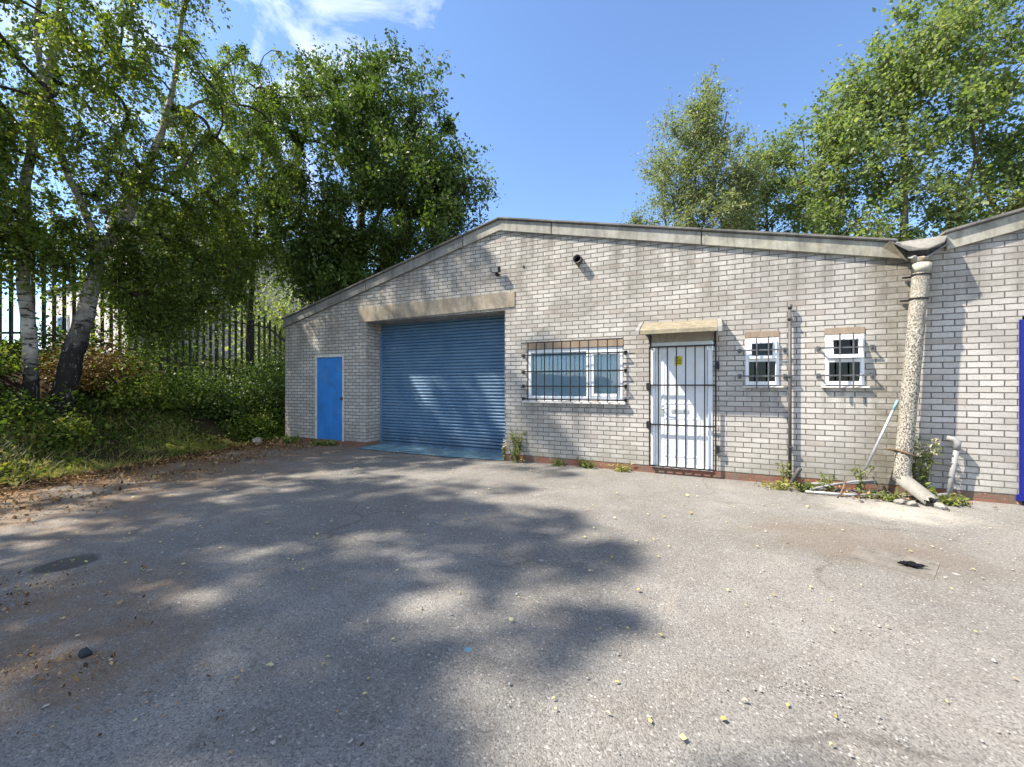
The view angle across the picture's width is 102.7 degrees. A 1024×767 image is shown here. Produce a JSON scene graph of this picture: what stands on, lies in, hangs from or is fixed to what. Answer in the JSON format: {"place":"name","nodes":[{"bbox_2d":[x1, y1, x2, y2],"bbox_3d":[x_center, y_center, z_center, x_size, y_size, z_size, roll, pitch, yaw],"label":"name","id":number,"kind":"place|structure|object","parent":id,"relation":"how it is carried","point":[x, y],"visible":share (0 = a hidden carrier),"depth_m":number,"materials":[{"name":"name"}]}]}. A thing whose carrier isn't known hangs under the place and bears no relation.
{"place":"outdoors","nodes":[
{"label":"outdoors","id":0,"kind":"place"},
{"bbox_2d":[0,348,284,492],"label":"grass bank","id":1,"kind":"structure","parent":0,"point":[17,386],"depth_m":8.04,"materials":[{"name":"green plant"}]},
{"bbox_2d":[0,321,39,373],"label":"bramble bush","id":2,"kind":"object","parent":1,"relation":"on","point":[7,360],"visible":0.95,"depth_m":7.48,"materials":[{"name":"green plant"}]},
{"bbox_2d":[5,406,109,454],"bbox_3d":[-8.038,0.773,7.133,1.375,0.991,1.824,0,0,25],"label":"bramble bush","id":3,"kind":"object","parent":1,"relation":"on","point":[71,431],"visible":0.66,"depth_m":7.12,"materials":[{"name":"green plant"}]},
{"bbox_2d":[14,330,160,392],"bbox_3d":[-8.702,-0.484,8.661,2.169,1.319,2.396,0,0,25],"label":"bracken clump","id":4,"kind":"object","parent":1,"relation":"on","point":[97,371],"visible":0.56,"depth_m":8.43,"materials":[{"name":"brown plant"}]},
{"bbox_2d":[0,0,199,406],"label":"birch tree","id":5,"kind":"object","parent":1,"relation":"on","point":[34,110],"visible":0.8,"depth_m":7.34,"materials":[{"name":"green plant"}]},
{"bbox_2d":[0,321,284,486],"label":"undergrowth","id":6,"kind":"object","parent":1,"relation":"on","point":[81,400],"visible":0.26,"depth_m":8.15,"materials":[{"name":"green plant"}]},
{"bbox_2d":[0,259,284,387],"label":"palisade fence","id":7,"kind":"object","parent":1,"relation":"on","point":[11,324],"visible":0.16,"depth_m":11.20,"materials":[{"name":"grey metal"}]},
{"bbox_2d":[88,357,198,409],"bbox_3d":[-7.948,-0.032,8.898,1.784,1.144,1.888,0,0,-34],"label":"bramble bush","id":8,"kind":"object","parent":1,"relation":"on","point":[159,391],"visible":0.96,"depth_m":8.71,"materials":[{"name":"green plant"}]},
{"bbox_2d":[0,0,303,419],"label":"birch tree","id":9,"kind":"object","parent":1,"relation":"on","point":[154,311],"visible":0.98,"depth_m":8.49,"materials":[{"name":"green plant"}]},
{"bbox_2d":[46,202,308,358],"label":"flat roofed building","id":10,"kind":"structure","parent":1,"relation":"on","point":[69,319],"depth_m":17.74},
{"bbox_2d":[57,314,68,339],"bbox_3d":[-19.254,-2.370,17.543,1.000,1.200,0.090,0,0,25],"label":"window","id":11,"kind":"structure","parent":10,"relation":"in","point":[58,317],"depth_m":17.50,"materials":[{"name":"white plastic"}]},
{"bbox_2d":[155,351,262,418],"bbox_3d":[-7.707,0.021,10.377,2.322,1.717,2.509,0,0,25],"label":"laurel bush","id":12,"kind":"object","parent":1,"relation":"on","point":[214,396],"visible":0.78,"depth_m":10.14,"materials":[{"name":"green plant"}]},
{"bbox_2d":[158,42,318,397],"bbox_3d":[-7.579,-4.561,11.691,3.709,10.072,3.745,0,0,-29],"label":"slender tree","id":13,"kind":"object","parent":1,"relation":"on","point":[269,97],"visible":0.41,"depth_m":11.29,"materials":[{"name":"green plant"}]},
{"bbox_2d":[194,335,284,432],"bbox_3d":[-6.438,-0.272,11.616,3.892,3.216,4.219,0,0,25],"label":"laurel bush","id":14,"kind":"object","parent":1,"relation":"on","point":[270,394],"visible":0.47,"depth_m":11.17,"materials":[{"name":"green plant"}]},
{"bbox_2d":[216,405,284,442],"bbox_3d":[-6.658,1.066,10.545,1.891,1.065,2.196,0,0,25],"label":"bramble bush","id":15,"kind":"object","parent":1,"relation":"on","point":[255,428],"visible":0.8,"depth_m":10.28,"materials":[{"name":"green plant"}]},
{"bbox_2d":[252,437,261,443],"bbox_3d":[-6.072,1.352,9.731,0.275,0.192,0.163,0,0,25],"label":"kerb stone","id":16,"kind":"object","parent":1,"relation":"on","point":[256,440],"visible":0.83,"depth_m":9.69,"materials":[{"name":"stone"}]},
{"bbox_2d":[205,270,313,369],"bbox_3d":[-8.038,-2.484,14.527,4.261,4.158,4.910,0,0,25],"label":"hedge shrub","id":17,"kind":"object","parent":1,"relation":"on","point":[277,321],"visible":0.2,"depth_m":13.92,"materials":[{"name":"green plant"}]},
{"bbox_2d":[239,28,505,311],"bbox_3d":[-4.517,-5.937,13.581,8.972,11.942,7.249,0,0,25],"label":"broadleaf tree","id":18,"kind":"object","parent":1,"relation":"on","point":[333,254],"visible":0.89,"depth_m":12.19,"materials":[{"name":"green plant"}]},
{"bbox_2d":[500,439,507,460],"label":"yellow ragwort","id":19,"kind":"object","parent":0,"point":[505,448],"visible":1,"depth_m":7.68,"materials":[{"name":"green plant"}]},
{"bbox_2d":[0,442,1023,766],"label":"tarmac yard","id":20,"kind":"structure","parent":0,"point":[418,706],"depth_m":2.47,"materials":[{"name":"grey asphalt"}]},
{"bbox_2d":[78,647,92,657],"bbox_3d":[-2.250,1.410,2.155,0.064,0.048,0.052,0,0,25],"label":"dark stone","id":21,"kind":"object","parent":20,"relation":"on","point":[85,652],"visible":1,"depth_m":2.14,"materials":[{"name":"stone"}]},
{"bbox_2d":[274,435,301,442],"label":"wall weed","id":22,"kind":"object","parent":20,"relation":"on","point":[289,439],"depth_m":10.02,"materials":[{"name":"green plant"}]},
{"bbox_2d":[309,439,336,445],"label":"wall weed","id":23,"kind":"object","parent":20,"relation":"on","point":[320,443],"depth_m":9.54,"materials":[{"name":"green plant"}]},
{"bbox_2d":[0,438,1018,752],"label":"leaf litter","id":24,"kind":"object","parent":20,"relation":"on","point":[134,472],"visible":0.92,"depth_m":5.65,"materials":[{"name":"brown plant"}]},
{"bbox_2d":[0,462,1019,766],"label":"chippings","id":25,"kind":"object","parent":20,"relation":"on","point":[566,616],"visible":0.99,"depth_m":2.37,"materials":[{"name":"grey gravel"}]},
{"bbox_2d":[508,428,525,462],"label":"tall weed","id":26,"kind":"object","parent":20,"relation":"on","point":[516,446],"visible":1,"depth_m":7.53,"materials":[{"name":"green plant"}]},
{"bbox_2d":[550,459,565,466],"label":"wall weed","id":27,"kind":"object","parent":20,"relation":"on","point":[556,463],"depth_m":7.18,"materials":[{"name":"green plant"}]},
{"bbox_2d":[575,457,597,467],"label":"wall weed","id":28,"kind":"object","parent":20,"relation":"on","point":[588,465],"depth_m":6.99,"materials":[{"name":"green plant"}]},
{"bbox_2d":[609,461,633,471],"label":"wall weed","id":29,"kind":"object","parent":20,"relation":"on","point":[622,468],"depth_m":6.71,"materials":[{"name":"green plant"}]},
{"bbox_2d":[761,478,799,490],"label":"wall weed","id":30,"kind":"object","parent":20,"relation":"on","point":[780,486],"depth_m":5.59,"materials":[{"name":"green plant"}]},
{"bbox_2d":[775,461,791,485],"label":"wall weed","id":31,"kind":"object","parent":20,"relation":"on","point":[784,473],"depth_m":5.77,"materials":[{"name":"green plant"}]},
{"bbox_2d":[787,479,821,492],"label":"wall weed","id":32,"kind":"object","parent":20,"relation":"on","point":[807,486],"depth_m":5.43,"materials":[{"name":"green plant"}]},
{"bbox_2d":[817,471,838,491],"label":"wall weed","id":33,"kind":"object","parent":20,"relation":"on","point":[826,481],"depth_m":5.44,"materials":[{"name":"green plant"}]},
{"bbox_2d":[802,482,873,484],"bbox_3d":[4.365,1.325,5.498,0.767,0.132,0.042,0,0,30],"label":"grey conduit","id":34,"kind":"object","parent":20,"relation":"on","point":[857,483],"visible":0.6,"depth_m":5.41,"materials":[{"name":"plastic"}]},
{"bbox_2d":[808,480,876,490],"bbox_3d":[4.298,1.322,5.369,0.844,0.184,0.061,0,0,8],"label":"grey conduit","id":35,"kind":"object","parent":20,"relation":"on","point":[838,483],"visible":0.93,"depth_m":5.37,"materials":[{"name":"plastic"}]},
{"bbox_2d":[839,480,846,495],"bbox_3d":[4.259,1.330,5.266,0.260,0.178,0.024,0,0,-37],"label":"rusty rod","id":36,"kind":"object","parent":20,"relation":"on","point":[843,487],"visible":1,"depth_m":5.26,"materials":[{"name":"brown metal"}]},
{"bbox_2d":[805,490,891,496],"bbox_3d":[4.310,1.392,5.213,0.972,0.055,0.063,0,0,17],"label":"grey conduit","id":37,"kind":"object","parent":20,"relation":"on","point":[835,493],"visible":0.77,"depth_m":5.24,"materials":[{"name":"metal"}]},
{"bbox_2d":[820,488,890,493],"bbox_3d":[4.399,1.390,5.371,0.872,0.068,0.037,0,0,27],"label":"grey conduit","id":38,"kind":"object","parent":20,"relation":"on","point":[866,491],"visible":0.58,"depth_m":5.32,"materials":[{"name":"grey plastic"}]},
{"bbox_2d":[850,464,874,492],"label":"wall weed","id":39,"kind":"object","parent":20,"relation":"on","point":[861,484],"depth_m":5.36,"materials":[{"name":"green plant"}]},
{"bbox_2d":[864,400,898,468],"bbox_3d":[4.789,0.651,5.303,0.378,0.909,0.032,0,0,15],"label":"metal pole","id":40,"kind":"object","parent":20,"relation":"on","point":[882,432],"visible":1,"depth_m":5.29,"materials":[{"name":"metal"}]},
{"bbox_2d":[857,488,906,501],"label":"wall weed","id":41,"kind":"object","parent":20,"relation":"on","point":[888,498],"depth_m":5.05,"materials":[{"name":"green plant"}]},
{"bbox_2d":[847,544,939,579],"bbox_3d":[3.096,1.437,3.326,0.440,0.026,0.500,0,0,-40],"label":"tarmac patch","id":42,"kind":"object","parent":20,"relation":"on","point":[879,557],"visible":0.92,"depth_m":3.32,"materials":[{"name":"grey asphalt"}]},
{"bbox_2d":[897,560,926,567],"bbox_3d":[3.130,1.406,3.197,0.178,0.034,0.070,0,0,41],"label":"discarded rag","id":43,"kind":"object","parent":42,"relation":"on","point":[912,564],"visible":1,"depth_m":3.19,"materials":[{"name":"black fabric"}]},
{"bbox_2d":[893,499,906,503],"bbox_3d":[4.653,1.401,4.910,0.116,0.074,0.099,0,0,-19],"label":"concrete lump","id":44,"kind":"object","parent":20,"relation":"on","point":[899,501],"visible":1,"depth_m":4.88,"materials":[{"name":"grey concrete"}]},
{"bbox_2d":[907,500,918,505],"bbox_3d":[4.716,1.404,4.816,0.091,0.072,0.086,0,0,-17],"label":"concrete lump","id":45,"kind":"object","parent":20,"relation":"on","point":[912,503],"visible":1,"depth_m":4.79,"materials":[{"name":"grey concrete"}]},
{"bbox_2d":[896,475,939,503],"bbox_3d":[4.908,1.261,4.943,0.199,0.292,0.382,0,0,-9],"label":"broken pipe shoe","id":46,"kind":"object","parent":20,"relation":"on","point":[915,489],"visible":1,"depth_m":4.91,"materials":[{"name":"plastic"}]},
{"bbox_2d":[896,428,942,498],"bbox_3d":[5.118,0.988,5.135,0.438,0.887,0.271,0,0,25],"label":"tall weed","id":47,"kind":"object","parent":20,"relation":"on","point":[928,456],"visible":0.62,"depth_m":5.11,"materials":[{"name":"green plant"}]},
{"bbox_2d":[925,485,936,501],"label":"wall weed","id":48,"kind":"object","parent":20,"relation":"on","point":[932,489],"depth_m":4.97,"materials":[{"name":"green plant"}]},
{"bbox_2d":[934,502,947,509],"bbox_3d":[4.935,1.404,4.702,0.108,0.092,0.113,0,0,-20],"label":"concrete lump","id":49,"kind":"object","parent":20,"relation":"on","point":[939,505],"visible":0.98,"depth_m":4.68,"materials":[{"name":"grey concrete"}]},
{"bbox_2d":[936,435,961,496],"bbox_3d":[5.274,1.011,5.107,0.487,0.760,0.108,0,0,20],"label":"stub pipe","id":50,"kind":"object","parent":20,"relation":"on","point":[955,456],"visible":0.79,"depth_m":5.02,"materials":[{"name":"grey plastic"}]},
{"bbox_2d":[931,493,972,506],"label":"wall weed","id":51,"kind":"object","parent":20,"relation":"on","point":[951,501],"depth_m":4.84,"materials":[{"name":"green plant"}]},
{"bbox_2d":[0,0,1023,348],"label":"sky","id":52,"kind":"structure","parent":0,"point":[561,92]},
{"label":"ground","id":53,"kind":"structure","parent":0,"visible":0},
{"bbox_2d":[281,217,916,494],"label":"brick warehouse","id":54,"kind":"structure","parent":53,"relation":"on","point":[455,347],"depth_m":6.86,"materials":[{"name":"brick"}]},
{"bbox_2d":[315,354,343,440],"bbox_3d":[-4.363,0.305,9.778,0.960,2.050,0.080,0,0,25],"label":"side door","id":55,"kind":"structure","parent":54,"relation":"in","point":[329,372],"depth_m":9.78,"materials":[{"name":"blue paint"}]},
{"bbox_2d":[491,267,500,275],"bbox_3d":[-0.295,-2.142,7.761,0.160,0.174,0.156,0,0,25],"label":"floodlight","id":56,"kind":"object","parent":54,"relation":"attached to","point":[496,270],"visible":1,"depth_m":7.71,"materials":[{"name":"black paint"}]},
{"bbox_2d":[521,338,626,404],"bbox_3d":[1.071,-0.220,7.247,2.050,1.300,0.286,0,0,25],"label":"office window","id":57,"kind":"structure","parent":54,"relation":"in","point":[590,371],"depth_m":7.21,"materials":[{"name":"white plastic"}]},
{"bbox_2d":[573,254,582,265],"bbox_3d":[1.142,-2.157,7.104,0.150,0.177,0.122,0,0,25],"label":"vent pipe","id":58,"kind":"object","parent":54,"relation":"attached to","point":[580,261],"visible":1,"depth_m":7.08,"materials":[{"name":"black plastic"}]},
{"bbox_2d":[635,318,722,346],"bbox_3d":[2.530,-0.797,6.230,1.187,0.415,0.511,0,0,25],"label":"door canopy","id":59,"kind":"object","parent":54,"relation":"attached to","point":[715,325],"visible":1,"depth_m":6.12,"materials":[{"name":"beige paint"}]},
{"bbox_2d":[651,341,712,471],"bbox_3d":[2.667,0.328,6.459,0.910,2.002,0.111,0,0,25],"label":"entrance door","id":60,"kind":"structure","parent":54,"relation":"in","point":[699,349],"depth_m":6.46,"materials":[{"name":"white plastic"}]},
{"bbox_2d":[738,331,785,388],"bbox_3d":[3.678,-0.323,6.033,0.622,0.906,0.297,0,0,25],"label":"toilet window","id":61,"kind":"structure","parent":54,"relation":"in","point":[761,354],"depth_m":5.97,"materials":[{"name":"white plastic"}]},
{"bbox_2d":[787,304,801,485],"bbox_3d":[3.946,0.148,5.738,0.098,2.557,0.226,0,0,-9],"label":"waste pipe","id":62,"kind":"object","parent":54,"relation":"attached to","point":[794,477],"visible":0.96,"depth_m":5.77,"materials":[{"name":"grey plastic"}]},
{"bbox_2d":[816,327,873,389],"bbox_3d":[4.548,-0.323,5.618,0.630,0.906,0.304,0,0,25],"label":"toilet window","id":63,"kind":"structure","parent":54,"relation":"in","point":[844,354],"depth_m":5.54,"materials":[{"name":"white plastic"}]},
{"bbox_2d":[885,261,931,481],"bbox_3d":[4.994,-0.140,5.168,0.500,2.756,0.289,0,0,25],"label":"downpipe","id":64,"kind":"object","parent":54,"relation":"attached to","point":[917,300],"visible":0.98,"depth_m":5.08,"materials":[{"name":"beige paint"}]},
{"bbox_2d":[882,235,949,263],"bbox_3d":[5.119,-1.702,5.199,0.752,0.364,0.373,0,0,25],"label":"valley gutter","id":65,"kind":"object","parent":54,"relation":"attached to","point":[920,244],"visible":1,"depth_m":5.10,"materials":[{"name":"concrete"}]},
{"bbox_2d":[617,201,667,225],"bbox_3d":[6.141,-3.538,18.335,3.355,9.938,3.010,0,0,16],"label":"poplar tree","id":66,"kind":"object","parent":53,"relation":"on","point":[635,220],"visible":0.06,"depth_m":18.43,"materials":[{"name":"green plant"}]},
{"bbox_2d":[629,63,787,231],"bbox_3d":[7.999,-5.920,17.176,5.967,14.702,4.772,0,0,25],"label":"poplar tree","id":67,"kind":"object","parent":53,"relation":"on","point":[702,114],"visible":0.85,"depth_m":16.56,"materials":[{"name":"green plant"}]},
{"bbox_2d":[715,121,833,233],"bbox_3d":[12.100,-5.220,18.690,5.226,13.301,3.910,0,0,25],"label":"slim maple tree","id":68,"kind":"object","parent":53,"relation":"on","point":[785,155],"visible":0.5,"depth_m":18.20,"materials":[{"name":"green plant"}]},
{"bbox_2d":[775,0,1023,241],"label":"maple tree","id":69,"kind":"object","parent":53,"relation":"on","point":[923,68],"visible":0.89,"depth_m":14.60,"materials":[{"name":"green plant"}]},
{"bbox_2d":[908,0,1023,235],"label":"maple tree","id":70,"kind":"object","parent":53,"relation":"on","point":[1012,174],"visible":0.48,"depth_m":14.23,"materials":[{"name":"green plant"}]},
{"bbox_2d":[916,207,1023,504],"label":"neighbouring unit","id":71,"kind":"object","parent":53,"relation":"on","point":[971,394],"visible":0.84,"depth_m":5.01,"materials":[{"name":"grey brick"}]}
]}

